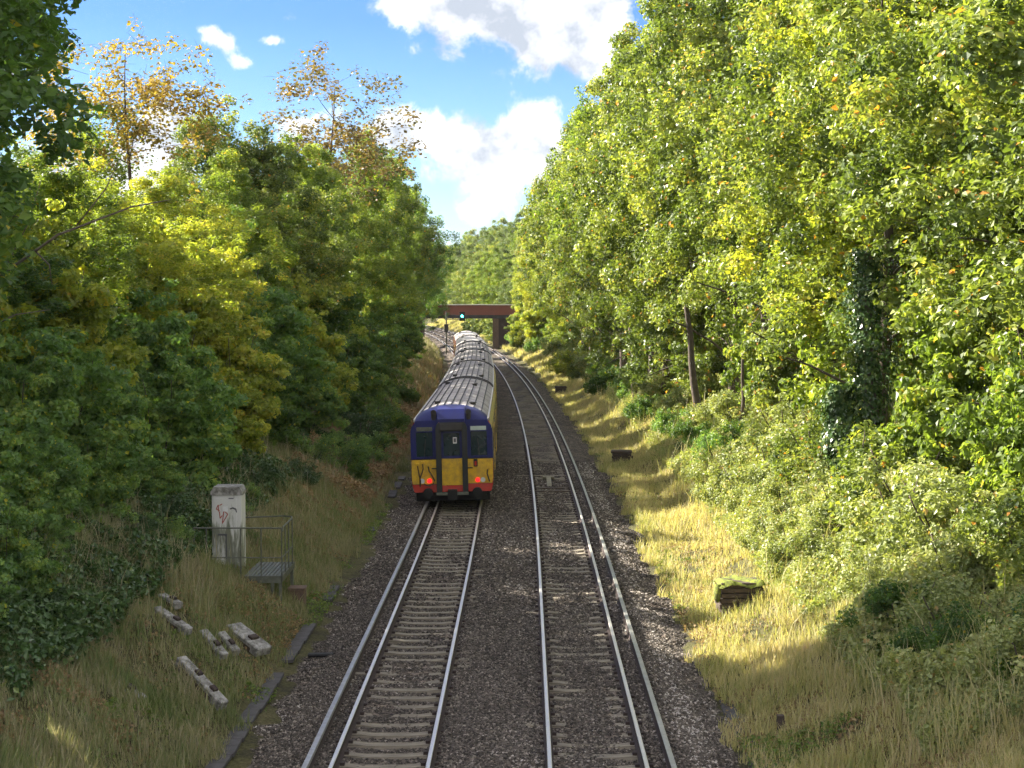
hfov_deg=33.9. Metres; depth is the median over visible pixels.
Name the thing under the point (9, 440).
hazel shrub
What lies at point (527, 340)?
bramble bush
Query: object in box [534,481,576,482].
timber sleeper
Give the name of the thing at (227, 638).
concrete sleeper
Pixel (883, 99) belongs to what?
oak tree
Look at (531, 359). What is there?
grass
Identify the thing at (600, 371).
bramble bush
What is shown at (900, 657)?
bramble cover
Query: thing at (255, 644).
concrete sleeper
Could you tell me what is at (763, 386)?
hazel shrub
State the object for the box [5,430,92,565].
hazel shrub
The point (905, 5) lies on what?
oak tree
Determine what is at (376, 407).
bramble bush
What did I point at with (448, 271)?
oak tree
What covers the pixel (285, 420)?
hazel shrub
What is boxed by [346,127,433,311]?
leafy tree
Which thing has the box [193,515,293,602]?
access platform
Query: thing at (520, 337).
hazel shrub
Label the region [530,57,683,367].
oak tree
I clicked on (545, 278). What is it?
oak tree
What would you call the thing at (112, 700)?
weeds
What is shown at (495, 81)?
sky
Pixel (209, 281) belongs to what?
leafy tree
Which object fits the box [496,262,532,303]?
oak tree
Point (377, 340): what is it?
hazel shrub
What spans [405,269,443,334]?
leafy tree
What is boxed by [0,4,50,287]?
overhanging tree
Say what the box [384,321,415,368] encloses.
hazel shrub
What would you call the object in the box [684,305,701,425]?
tree trunk
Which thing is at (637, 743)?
railway track
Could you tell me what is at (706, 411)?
bramble bush
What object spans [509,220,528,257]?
oak tree
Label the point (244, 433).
hazel shrub
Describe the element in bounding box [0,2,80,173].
leafy tree
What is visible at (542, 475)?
timber sleeper
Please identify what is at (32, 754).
dry grass
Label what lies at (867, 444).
bramble bush
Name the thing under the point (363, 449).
bramble bush
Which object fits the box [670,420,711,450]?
bramble bush
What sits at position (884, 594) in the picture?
bramble bush
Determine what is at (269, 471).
bramble bush
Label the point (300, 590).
junction box
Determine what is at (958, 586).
bramble bush
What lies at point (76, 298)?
hazel shrub
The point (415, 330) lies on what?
hazel shrub
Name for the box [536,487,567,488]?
timber sleeper
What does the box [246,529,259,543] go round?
bramble bush
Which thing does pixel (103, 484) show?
hazel shrub
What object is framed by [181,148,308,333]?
leafy tree
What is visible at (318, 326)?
hazel shrub
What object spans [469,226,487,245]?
oak tree
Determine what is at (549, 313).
oak tree
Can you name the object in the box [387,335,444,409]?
grass
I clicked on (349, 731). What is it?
railway track
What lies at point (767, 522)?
bramble bush
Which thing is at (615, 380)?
bramble bush
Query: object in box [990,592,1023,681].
bramble bush
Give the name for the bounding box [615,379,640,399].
bramble bush
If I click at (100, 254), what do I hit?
leafy tree
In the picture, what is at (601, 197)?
oak tree
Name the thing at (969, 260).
oak tree
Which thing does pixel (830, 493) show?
bramble bush
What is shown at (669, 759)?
conductor rail
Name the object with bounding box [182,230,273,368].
hazel shrub
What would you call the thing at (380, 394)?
bramble bush
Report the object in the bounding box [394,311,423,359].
hazel shrub
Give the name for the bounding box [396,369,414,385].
bramble bush
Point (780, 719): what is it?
stump post
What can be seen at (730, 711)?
cable trough
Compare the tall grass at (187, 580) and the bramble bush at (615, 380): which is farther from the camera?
the bramble bush at (615, 380)
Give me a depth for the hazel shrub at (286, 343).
64.32 m
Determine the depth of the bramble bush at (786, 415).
58.17 m
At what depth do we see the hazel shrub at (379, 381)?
90.01 m
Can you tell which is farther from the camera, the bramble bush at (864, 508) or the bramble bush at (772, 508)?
the bramble bush at (772, 508)
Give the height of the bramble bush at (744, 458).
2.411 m
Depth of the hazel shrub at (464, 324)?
319.95 m
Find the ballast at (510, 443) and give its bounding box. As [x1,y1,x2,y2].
[254,327,736,767]
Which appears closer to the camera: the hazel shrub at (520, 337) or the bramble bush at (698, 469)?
the bramble bush at (698, 469)
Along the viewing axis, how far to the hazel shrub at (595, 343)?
127.47 m
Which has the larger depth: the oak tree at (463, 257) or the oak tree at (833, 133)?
the oak tree at (463, 257)
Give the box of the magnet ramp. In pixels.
[543,476,553,485]
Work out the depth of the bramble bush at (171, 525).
38.13 m
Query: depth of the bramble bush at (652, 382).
90.53 m
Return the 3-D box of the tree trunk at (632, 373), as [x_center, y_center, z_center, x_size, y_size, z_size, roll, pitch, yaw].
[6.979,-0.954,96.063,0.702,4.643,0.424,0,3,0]
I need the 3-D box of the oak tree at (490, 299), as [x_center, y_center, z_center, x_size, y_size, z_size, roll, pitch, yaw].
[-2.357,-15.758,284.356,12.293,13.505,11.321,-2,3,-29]
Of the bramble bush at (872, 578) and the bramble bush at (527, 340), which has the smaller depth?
the bramble bush at (872, 578)
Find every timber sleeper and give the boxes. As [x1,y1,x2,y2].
[517,475,565,476]
[523,484,568,485]
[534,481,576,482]
[535,490,586,491]
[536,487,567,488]
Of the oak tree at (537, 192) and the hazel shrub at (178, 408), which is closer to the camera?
the hazel shrub at (178, 408)
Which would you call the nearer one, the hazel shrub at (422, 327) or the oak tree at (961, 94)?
the oak tree at (961, 94)
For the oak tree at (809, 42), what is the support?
on the ground at (244, 753)
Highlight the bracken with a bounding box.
[276,361,439,531]
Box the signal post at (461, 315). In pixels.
[444,311,464,353]
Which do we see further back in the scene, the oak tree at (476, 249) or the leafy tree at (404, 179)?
the oak tree at (476, 249)
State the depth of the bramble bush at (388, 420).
79.16 m
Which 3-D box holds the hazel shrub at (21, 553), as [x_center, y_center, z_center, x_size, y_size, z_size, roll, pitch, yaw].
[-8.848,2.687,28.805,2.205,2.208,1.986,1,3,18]
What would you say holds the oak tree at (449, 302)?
on the ground at (244, 753)
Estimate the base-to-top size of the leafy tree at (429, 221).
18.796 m
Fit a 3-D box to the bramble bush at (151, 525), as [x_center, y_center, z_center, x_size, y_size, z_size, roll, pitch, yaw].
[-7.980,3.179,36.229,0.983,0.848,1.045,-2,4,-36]
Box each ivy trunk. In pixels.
[816,382,858,482]
[832,248,904,454]
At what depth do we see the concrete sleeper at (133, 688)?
27.65 m
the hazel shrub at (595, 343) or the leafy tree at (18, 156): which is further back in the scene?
the hazel shrub at (595, 343)
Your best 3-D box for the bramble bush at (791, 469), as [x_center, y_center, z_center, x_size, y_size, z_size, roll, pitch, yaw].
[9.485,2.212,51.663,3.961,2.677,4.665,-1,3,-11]
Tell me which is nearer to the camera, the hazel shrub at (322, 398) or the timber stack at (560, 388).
the hazel shrub at (322, 398)
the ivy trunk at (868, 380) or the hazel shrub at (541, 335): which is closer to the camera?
the ivy trunk at (868, 380)
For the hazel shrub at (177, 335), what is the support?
on the ground at (244, 753)
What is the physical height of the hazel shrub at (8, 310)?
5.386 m
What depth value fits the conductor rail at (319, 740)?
33.76 m
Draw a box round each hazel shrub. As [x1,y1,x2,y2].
[0,197,153,412]
[0,248,43,406]
[0,317,89,515]
[0,377,11,390]
[0,407,43,543]
[0,476,65,597]
[0,557,20,620]
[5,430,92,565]
[9,326,153,490]
[51,422,142,524]
[77,224,197,391]
[81,375,148,475]
[101,277,250,456]
[115,202,222,363]
[118,350,242,490]
[134,444,188,503]
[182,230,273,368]
[184,289,292,429]
[198,204,302,347]
[209,360,270,458]
[222,279,311,418]
[234,347,311,448]
[250,241,341,372]
[270,285,359,411]
[278,332,349,429]
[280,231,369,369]
[307,289,386,403]
[314,331,375,417]
[347,332,388,399]
[349,291,395,380]
[357,295,411,373]
[364,317,407,386]
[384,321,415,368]
[387,307,419,358]
[389,306,420,336]
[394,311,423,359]
[402,311,427,353]
[406,310,424,334]
[461,319,471,330]
[469,319,477,330]
[473,319,484,334]
[477,320,485,334]
[480,319,489,331]
[483,319,492,340]
[503,292,531,345]
[510,293,540,344]
[520,294,548,342]
[532,316,547,341]
[541,319,562,342]
[556,299,572,346]
[567,313,597,350]
[576,321,611,357]
[592,309,611,354]
[608,329,645,373]
[626,299,675,378]
[640,309,720,384]
[662,279,752,402]
[719,290,797,408]
[739,275,835,425]
[778,273,910,433]
[879,252,1016,481]
[882,239,972,443]
[936,279,1023,505]
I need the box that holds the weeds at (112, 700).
[50,484,392,767]
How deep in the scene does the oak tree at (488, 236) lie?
368.94 m
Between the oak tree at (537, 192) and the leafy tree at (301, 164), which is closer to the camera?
the leafy tree at (301, 164)
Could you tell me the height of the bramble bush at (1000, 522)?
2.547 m
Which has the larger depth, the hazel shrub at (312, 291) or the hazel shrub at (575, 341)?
the hazel shrub at (575, 341)
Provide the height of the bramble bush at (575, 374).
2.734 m
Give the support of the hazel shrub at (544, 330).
on the ground at (244, 753)
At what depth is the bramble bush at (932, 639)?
27.41 m
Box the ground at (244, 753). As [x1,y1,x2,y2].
[0,319,1023,767]
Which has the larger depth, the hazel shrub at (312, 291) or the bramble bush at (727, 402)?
the hazel shrub at (312, 291)
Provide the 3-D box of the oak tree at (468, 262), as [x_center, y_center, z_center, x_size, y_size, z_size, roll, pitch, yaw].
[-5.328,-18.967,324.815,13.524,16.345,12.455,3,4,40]
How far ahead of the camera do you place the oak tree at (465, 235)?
436.11 m
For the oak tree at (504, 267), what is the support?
on the ground at (244, 753)
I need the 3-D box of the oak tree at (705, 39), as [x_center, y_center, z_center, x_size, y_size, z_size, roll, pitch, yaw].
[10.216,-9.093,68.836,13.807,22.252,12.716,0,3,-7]
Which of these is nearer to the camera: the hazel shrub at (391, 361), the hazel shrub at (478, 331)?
the hazel shrub at (391, 361)
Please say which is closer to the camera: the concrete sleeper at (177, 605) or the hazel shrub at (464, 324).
the concrete sleeper at (177, 605)
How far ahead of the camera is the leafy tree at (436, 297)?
189.16 m
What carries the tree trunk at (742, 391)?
on the ground at (244, 753)
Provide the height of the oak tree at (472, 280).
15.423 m
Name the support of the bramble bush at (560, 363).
on the ground at (244, 753)
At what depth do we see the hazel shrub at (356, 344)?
83.67 m
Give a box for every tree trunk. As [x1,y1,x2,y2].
[628,327,636,397]
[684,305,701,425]
[739,344,745,421]
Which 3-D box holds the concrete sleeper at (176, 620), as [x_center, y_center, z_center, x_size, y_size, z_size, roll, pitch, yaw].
[-6.453,4.479,31.915,1.007,0.220,0.209,24,17,36]
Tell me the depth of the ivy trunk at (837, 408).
48.10 m
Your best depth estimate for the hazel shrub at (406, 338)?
129.72 m
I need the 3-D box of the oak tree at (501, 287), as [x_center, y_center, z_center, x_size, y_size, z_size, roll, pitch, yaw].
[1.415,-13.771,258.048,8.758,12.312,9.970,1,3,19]
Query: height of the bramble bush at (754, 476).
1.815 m
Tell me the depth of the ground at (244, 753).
33.84 m
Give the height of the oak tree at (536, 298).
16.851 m
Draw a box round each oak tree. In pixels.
[438,245,460,302]
[439,243,465,303]
[440,244,456,302]
[441,243,473,303]
[447,242,474,303]
[450,244,494,303]
[451,242,488,303]
[456,244,505,303]
[460,231,470,246]
[462,228,479,250]
[462,251,505,303]
[464,245,500,303]
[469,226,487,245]
[475,253,516,303]
[476,219,502,246]
[478,247,514,303]
[482,217,508,252]
[487,221,512,252]
[490,255,525,303]
[494,229,520,252]
[495,208,525,255]
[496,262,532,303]
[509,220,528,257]
[509,257,532,304]
[510,223,537,259]
[516,182,570,341]
[516,253,550,310]
[517,90,604,356]
[517,177,596,355]
[521,242,567,340]
[522,178,574,322]
[523,99,607,355]
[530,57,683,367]
[535,66,618,364]
[551,21,686,369]
[557,30,709,374]
[564,27,734,395]
[580,0,774,387]
[589,0,787,395]
[601,0,824,375]
[673,0,972,445]
[675,0,908,415]
[712,0,972,408]
[794,0,1022,383]
[820,0,1023,470]
[858,0,1015,256]
[881,0,1023,345]
[882,245,1013,281]
[924,0,1023,278]
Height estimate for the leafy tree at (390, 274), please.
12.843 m
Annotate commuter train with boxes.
[410,331,496,500]
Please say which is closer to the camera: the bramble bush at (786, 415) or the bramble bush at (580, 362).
the bramble bush at (786, 415)
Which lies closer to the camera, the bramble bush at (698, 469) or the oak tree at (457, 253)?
the bramble bush at (698, 469)
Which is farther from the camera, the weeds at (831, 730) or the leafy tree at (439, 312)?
the leafy tree at (439, 312)
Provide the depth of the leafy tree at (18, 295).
39.47 m
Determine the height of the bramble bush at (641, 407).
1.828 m
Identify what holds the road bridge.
on the ground at (244, 753)
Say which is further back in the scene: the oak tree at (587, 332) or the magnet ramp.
the oak tree at (587, 332)
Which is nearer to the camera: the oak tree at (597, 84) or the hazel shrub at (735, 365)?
the hazel shrub at (735, 365)
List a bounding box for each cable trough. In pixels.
[205,462,411,767]
[596,455,765,767]
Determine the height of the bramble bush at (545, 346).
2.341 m
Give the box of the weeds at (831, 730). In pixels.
[595,432,1023,767]
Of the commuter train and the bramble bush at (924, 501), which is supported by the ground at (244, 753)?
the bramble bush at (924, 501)
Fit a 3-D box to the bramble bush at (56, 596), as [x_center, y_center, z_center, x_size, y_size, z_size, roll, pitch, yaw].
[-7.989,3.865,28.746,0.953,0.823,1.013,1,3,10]
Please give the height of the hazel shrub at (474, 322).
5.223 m
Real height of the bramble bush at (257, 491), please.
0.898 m
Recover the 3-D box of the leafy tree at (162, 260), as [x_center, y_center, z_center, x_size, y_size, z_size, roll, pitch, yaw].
[-12.893,-3.041,51.751,7.152,7.761,7.766,-2,3,-27]
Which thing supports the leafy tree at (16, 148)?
on the ground at (244, 753)
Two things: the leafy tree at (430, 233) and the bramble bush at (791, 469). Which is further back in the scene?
the leafy tree at (430, 233)
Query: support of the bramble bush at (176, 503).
on the ground at (244, 753)
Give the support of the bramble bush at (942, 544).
on the ground at (244, 753)
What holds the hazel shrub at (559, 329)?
on the ground at (244, 753)
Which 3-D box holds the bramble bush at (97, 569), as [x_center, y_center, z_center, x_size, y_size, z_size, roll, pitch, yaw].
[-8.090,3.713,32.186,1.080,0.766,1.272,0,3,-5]
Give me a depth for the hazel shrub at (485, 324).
278.29 m
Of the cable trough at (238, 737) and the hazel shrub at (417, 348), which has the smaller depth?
the cable trough at (238, 737)
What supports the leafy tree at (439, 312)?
on the ground at (244, 753)
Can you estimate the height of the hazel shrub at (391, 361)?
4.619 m
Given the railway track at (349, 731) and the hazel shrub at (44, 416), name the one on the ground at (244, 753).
the hazel shrub at (44, 416)
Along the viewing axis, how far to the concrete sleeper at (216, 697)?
29.50 m
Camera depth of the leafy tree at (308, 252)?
79.92 m
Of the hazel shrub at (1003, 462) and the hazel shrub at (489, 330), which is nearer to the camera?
the hazel shrub at (1003, 462)
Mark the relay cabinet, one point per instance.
(228, 505)
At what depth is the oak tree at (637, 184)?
75.82 m
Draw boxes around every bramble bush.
[36,587,79,616]
[86,555,115,585]
[122,512,164,541]
[145,512,195,539]
[146,489,200,530]
[241,457,286,493]
[245,482,261,499]
[245,501,254,511]
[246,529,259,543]
[286,457,322,484]
[298,433,339,468]
[326,428,372,460]
[333,446,372,480]
[338,410,385,452]
[356,430,391,461]
[359,399,409,430]
[367,411,407,443]
[369,387,402,414]
[378,380,421,403]
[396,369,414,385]
[510,341,523,347]
[523,333,538,345]
[523,337,546,352]
[540,336,560,355]
[545,348,588,375]
[547,339,573,357]
[554,343,580,360]
[565,350,605,379]
[573,351,610,381]
[581,366,627,394]
[585,357,619,379]
[607,373,628,393]
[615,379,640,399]
[622,393,667,421]
[627,372,672,403]
[649,408,694,435]
[652,387,704,418]
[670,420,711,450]
[682,402,725,435]
[687,447,741,501]
[689,388,769,441]
[690,430,738,468]
[692,461,770,505]
[716,418,770,466]
[722,465,770,513]
[730,392,822,460]
[730,426,806,478]
[732,511,791,551]
[742,470,817,511]
[747,493,826,526]
[757,409,858,486]
[758,508,841,577]
[780,524,878,582]
[786,458,892,538]
[824,419,995,533]
[835,453,991,571]
[835,543,896,601]
[836,578,958,656]
[853,569,917,596]
[856,464,1020,588]
[878,522,994,592]
[882,570,1023,651]
[882,597,999,679]
[944,485,1023,590]
[952,614,1023,717]
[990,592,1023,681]
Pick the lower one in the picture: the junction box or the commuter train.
the junction box
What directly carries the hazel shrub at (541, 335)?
on the ground at (244, 753)
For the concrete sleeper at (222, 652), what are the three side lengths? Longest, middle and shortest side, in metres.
0.800 x 0.220 x 0.201 m
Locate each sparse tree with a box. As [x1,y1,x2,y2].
[10,84,159,200]
[18,13,232,205]
[237,40,431,221]
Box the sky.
[0,0,744,247]
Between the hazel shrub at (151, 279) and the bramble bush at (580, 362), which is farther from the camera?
the bramble bush at (580, 362)
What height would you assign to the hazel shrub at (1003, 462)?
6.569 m
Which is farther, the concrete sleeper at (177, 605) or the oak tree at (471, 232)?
the oak tree at (471, 232)
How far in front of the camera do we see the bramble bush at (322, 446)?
61.02 m
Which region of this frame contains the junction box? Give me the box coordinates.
[288,585,306,603]
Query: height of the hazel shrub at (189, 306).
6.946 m
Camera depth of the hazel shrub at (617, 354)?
115.98 m
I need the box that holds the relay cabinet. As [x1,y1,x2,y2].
[210,484,245,569]
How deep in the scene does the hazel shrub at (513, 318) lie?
221.56 m
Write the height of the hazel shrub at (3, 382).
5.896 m
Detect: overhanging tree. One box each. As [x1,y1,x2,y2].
[0,0,104,346]
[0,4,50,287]
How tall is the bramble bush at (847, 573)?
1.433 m
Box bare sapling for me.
[0,160,169,321]
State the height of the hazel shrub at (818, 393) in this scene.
6.296 m
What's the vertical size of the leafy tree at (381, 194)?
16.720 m
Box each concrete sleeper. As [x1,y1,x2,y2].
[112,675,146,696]
[154,606,192,634]
[158,593,182,609]
[174,656,228,710]
[200,629,227,659]
[218,631,239,655]
[228,622,271,656]
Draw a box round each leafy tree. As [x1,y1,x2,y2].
[0,1,46,159]
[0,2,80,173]
[0,132,52,244]
[0,200,74,366]
[5,144,154,364]
[7,157,206,330]
[125,165,267,325]
[131,170,287,317]
[133,93,314,239]
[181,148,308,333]
[186,119,372,311]
[202,126,311,217]
[264,131,361,309]
[274,143,383,311]
[310,171,411,324]
[337,146,446,306]
[341,137,424,322]
[341,161,421,328]
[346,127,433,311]
[383,148,437,315]
[398,165,462,322]
[404,219,445,315]
[404,239,457,318]
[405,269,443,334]
[417,278,452,331]
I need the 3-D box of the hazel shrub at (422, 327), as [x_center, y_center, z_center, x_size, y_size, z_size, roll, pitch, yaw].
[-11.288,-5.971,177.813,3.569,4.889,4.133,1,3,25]
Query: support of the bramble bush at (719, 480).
on the ground at (244, 753)
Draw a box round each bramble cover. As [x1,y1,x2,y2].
[0,407,346,723]
[598,355,1023,767]
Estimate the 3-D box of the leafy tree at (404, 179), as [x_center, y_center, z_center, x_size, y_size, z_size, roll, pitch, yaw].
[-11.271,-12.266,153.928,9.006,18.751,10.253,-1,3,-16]
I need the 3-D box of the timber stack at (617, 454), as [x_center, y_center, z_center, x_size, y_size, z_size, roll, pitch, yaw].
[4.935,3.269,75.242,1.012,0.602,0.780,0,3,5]
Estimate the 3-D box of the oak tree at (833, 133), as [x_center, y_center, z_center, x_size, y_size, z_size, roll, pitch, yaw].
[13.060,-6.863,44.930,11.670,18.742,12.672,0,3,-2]
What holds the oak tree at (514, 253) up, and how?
on the ground at (244, 753)
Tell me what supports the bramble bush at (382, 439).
on the ground at (244, 753)
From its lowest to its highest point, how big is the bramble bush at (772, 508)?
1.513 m
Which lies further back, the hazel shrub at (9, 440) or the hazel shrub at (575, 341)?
the hazel shrub at (575, 341)
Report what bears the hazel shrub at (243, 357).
on the ground at (244, 753)
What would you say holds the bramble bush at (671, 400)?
on the ground at (244, 753)
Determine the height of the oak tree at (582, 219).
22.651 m
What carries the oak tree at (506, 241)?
on the ground at (244, 753)
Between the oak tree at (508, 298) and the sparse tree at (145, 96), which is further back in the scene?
the oak tree at (508, 298)
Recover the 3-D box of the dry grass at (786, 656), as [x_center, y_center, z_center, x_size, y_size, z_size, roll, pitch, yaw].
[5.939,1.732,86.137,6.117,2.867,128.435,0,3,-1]
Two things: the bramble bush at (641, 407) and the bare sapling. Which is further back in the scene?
the bramble bush at (641, 407)
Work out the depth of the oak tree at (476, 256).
316.11 m
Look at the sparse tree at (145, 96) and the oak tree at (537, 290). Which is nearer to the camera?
the sparse tree at (145, 96)
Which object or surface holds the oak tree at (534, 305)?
on the ground at (244, 753)
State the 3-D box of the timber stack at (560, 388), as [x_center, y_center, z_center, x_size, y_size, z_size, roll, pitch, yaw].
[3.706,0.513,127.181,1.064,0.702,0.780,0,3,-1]
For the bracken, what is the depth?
63.84 m
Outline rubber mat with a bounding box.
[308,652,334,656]
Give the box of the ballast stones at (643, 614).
[246,460,742,767]
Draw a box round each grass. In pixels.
[0,394,419,767]
[17,435,352,664]
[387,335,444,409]
[428,319,583,383]
[537,373,1023,767]
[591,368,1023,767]
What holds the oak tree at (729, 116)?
on the ground at (244, 753)
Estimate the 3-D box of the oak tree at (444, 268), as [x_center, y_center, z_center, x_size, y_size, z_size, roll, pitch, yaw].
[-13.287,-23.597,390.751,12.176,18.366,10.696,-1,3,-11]
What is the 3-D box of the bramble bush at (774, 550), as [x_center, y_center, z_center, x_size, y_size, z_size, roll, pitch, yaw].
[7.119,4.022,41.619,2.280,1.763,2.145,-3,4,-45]
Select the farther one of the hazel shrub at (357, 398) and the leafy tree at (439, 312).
the leafy tree at (439, 312)
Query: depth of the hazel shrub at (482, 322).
284.65 m
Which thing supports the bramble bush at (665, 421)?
on the ground at (244, 753)
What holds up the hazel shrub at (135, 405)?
on the ground at (244, 753)
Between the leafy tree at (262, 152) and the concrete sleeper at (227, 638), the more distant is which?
the leafy tree at (262, 152)
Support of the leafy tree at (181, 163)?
on the ground at (244, 753)
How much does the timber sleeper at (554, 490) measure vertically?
0.045 m
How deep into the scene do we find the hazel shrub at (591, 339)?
140.75 m
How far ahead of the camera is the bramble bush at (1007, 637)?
24.67 m
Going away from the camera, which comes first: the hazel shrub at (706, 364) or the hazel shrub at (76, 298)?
the hazel shrub at (76, 298)
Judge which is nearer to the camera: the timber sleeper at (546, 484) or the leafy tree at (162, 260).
the leafy tree at (162, 260)
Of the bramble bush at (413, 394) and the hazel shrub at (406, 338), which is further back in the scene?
the hazel shrub at (406, 338)
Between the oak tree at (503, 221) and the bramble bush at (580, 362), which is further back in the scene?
the oak tree at (503, 221)
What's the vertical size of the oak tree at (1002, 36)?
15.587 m
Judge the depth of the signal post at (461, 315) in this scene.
211.81 m
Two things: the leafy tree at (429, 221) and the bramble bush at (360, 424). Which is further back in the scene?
the leafy tree at (429, 221)
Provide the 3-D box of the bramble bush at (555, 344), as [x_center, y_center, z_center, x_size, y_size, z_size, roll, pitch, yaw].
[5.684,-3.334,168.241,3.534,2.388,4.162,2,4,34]
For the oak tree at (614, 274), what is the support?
on the ground at (244, 753)
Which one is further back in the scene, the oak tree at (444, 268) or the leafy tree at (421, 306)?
the oak tree at (444, 268)
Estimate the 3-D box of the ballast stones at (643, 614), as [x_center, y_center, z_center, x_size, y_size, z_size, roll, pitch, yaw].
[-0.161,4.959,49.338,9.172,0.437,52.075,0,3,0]
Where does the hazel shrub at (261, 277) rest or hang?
on the ground at (244, 753)
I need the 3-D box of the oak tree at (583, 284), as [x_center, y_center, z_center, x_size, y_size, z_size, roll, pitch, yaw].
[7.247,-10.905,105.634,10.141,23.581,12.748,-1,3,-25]
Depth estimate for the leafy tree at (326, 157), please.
97.25 m
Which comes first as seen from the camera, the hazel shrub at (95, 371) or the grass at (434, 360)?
the hazel shrub at (95, 371)
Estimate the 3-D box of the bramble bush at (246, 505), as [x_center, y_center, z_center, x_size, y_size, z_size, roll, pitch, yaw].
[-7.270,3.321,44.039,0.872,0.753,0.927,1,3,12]
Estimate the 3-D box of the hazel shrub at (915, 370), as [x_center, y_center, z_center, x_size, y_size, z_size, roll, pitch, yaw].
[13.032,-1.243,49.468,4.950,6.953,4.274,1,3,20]
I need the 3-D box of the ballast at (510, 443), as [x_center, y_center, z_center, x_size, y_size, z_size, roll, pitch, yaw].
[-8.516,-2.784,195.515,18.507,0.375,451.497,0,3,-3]
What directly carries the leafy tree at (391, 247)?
on the ground at (244, 753)
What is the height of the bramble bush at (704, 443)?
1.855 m
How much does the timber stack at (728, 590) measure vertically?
0.793 m
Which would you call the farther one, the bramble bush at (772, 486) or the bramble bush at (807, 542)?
the bramble bush at (772, 486)
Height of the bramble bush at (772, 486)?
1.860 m
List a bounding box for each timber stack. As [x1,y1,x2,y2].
[554,386,567,393]
[611,449,632,461]
[713,575,765,613]
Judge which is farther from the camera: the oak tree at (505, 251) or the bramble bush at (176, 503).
the oak tree at (505, 251)
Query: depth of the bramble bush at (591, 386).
109.14 m
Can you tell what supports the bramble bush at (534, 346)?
on the ground at (244, 753)
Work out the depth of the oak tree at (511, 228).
326.92 m
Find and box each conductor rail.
[301,333,453,767]
[425,325,676,767]
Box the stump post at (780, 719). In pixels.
[776,714,784,731]
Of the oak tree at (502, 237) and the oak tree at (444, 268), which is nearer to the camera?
the oak tree at (502, 237)
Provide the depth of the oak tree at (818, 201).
49.76 m
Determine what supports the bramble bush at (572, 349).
on the ground at (244, 753)
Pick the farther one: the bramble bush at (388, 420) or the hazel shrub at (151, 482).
the bramble bush at (388, 420)
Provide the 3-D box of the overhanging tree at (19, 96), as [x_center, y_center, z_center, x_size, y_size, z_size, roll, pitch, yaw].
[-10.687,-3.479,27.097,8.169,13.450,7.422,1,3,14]
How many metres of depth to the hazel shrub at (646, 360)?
101.45 m
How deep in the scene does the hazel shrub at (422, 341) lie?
163.69 m
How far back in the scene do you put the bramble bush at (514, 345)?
214.50 m
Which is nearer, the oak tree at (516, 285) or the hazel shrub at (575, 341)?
the hazel shrub at (575, 341)
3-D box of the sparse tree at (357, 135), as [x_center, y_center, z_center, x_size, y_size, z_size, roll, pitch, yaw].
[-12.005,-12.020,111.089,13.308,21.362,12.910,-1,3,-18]
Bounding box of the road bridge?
[417,304,516,348]
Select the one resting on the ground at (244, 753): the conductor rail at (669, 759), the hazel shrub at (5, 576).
the hazel shrub at (5, 576)
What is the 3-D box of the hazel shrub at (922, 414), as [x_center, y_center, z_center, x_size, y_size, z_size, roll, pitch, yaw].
[11.515,-0.128,41.019,5.310,6.314,4.782,0,3,-2]
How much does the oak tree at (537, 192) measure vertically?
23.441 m
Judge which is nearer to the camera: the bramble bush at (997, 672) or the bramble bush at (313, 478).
the bramble bush at (997, 672)
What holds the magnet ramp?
on the timber sleeper at (546, 484)
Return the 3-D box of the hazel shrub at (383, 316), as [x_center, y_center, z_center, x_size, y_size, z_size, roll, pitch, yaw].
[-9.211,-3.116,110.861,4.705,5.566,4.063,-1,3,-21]
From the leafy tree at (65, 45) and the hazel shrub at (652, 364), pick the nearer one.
the leafy tree at (65, 45)
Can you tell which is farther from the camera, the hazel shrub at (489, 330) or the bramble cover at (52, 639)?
the hazel shrub at (489, 330)
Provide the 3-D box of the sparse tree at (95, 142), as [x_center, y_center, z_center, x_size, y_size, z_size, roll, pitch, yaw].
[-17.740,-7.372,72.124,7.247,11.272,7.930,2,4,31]
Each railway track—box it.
[326,330,497,767]
[427,327,658,767]
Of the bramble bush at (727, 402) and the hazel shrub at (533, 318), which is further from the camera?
the hazel shrub at (533, 318)

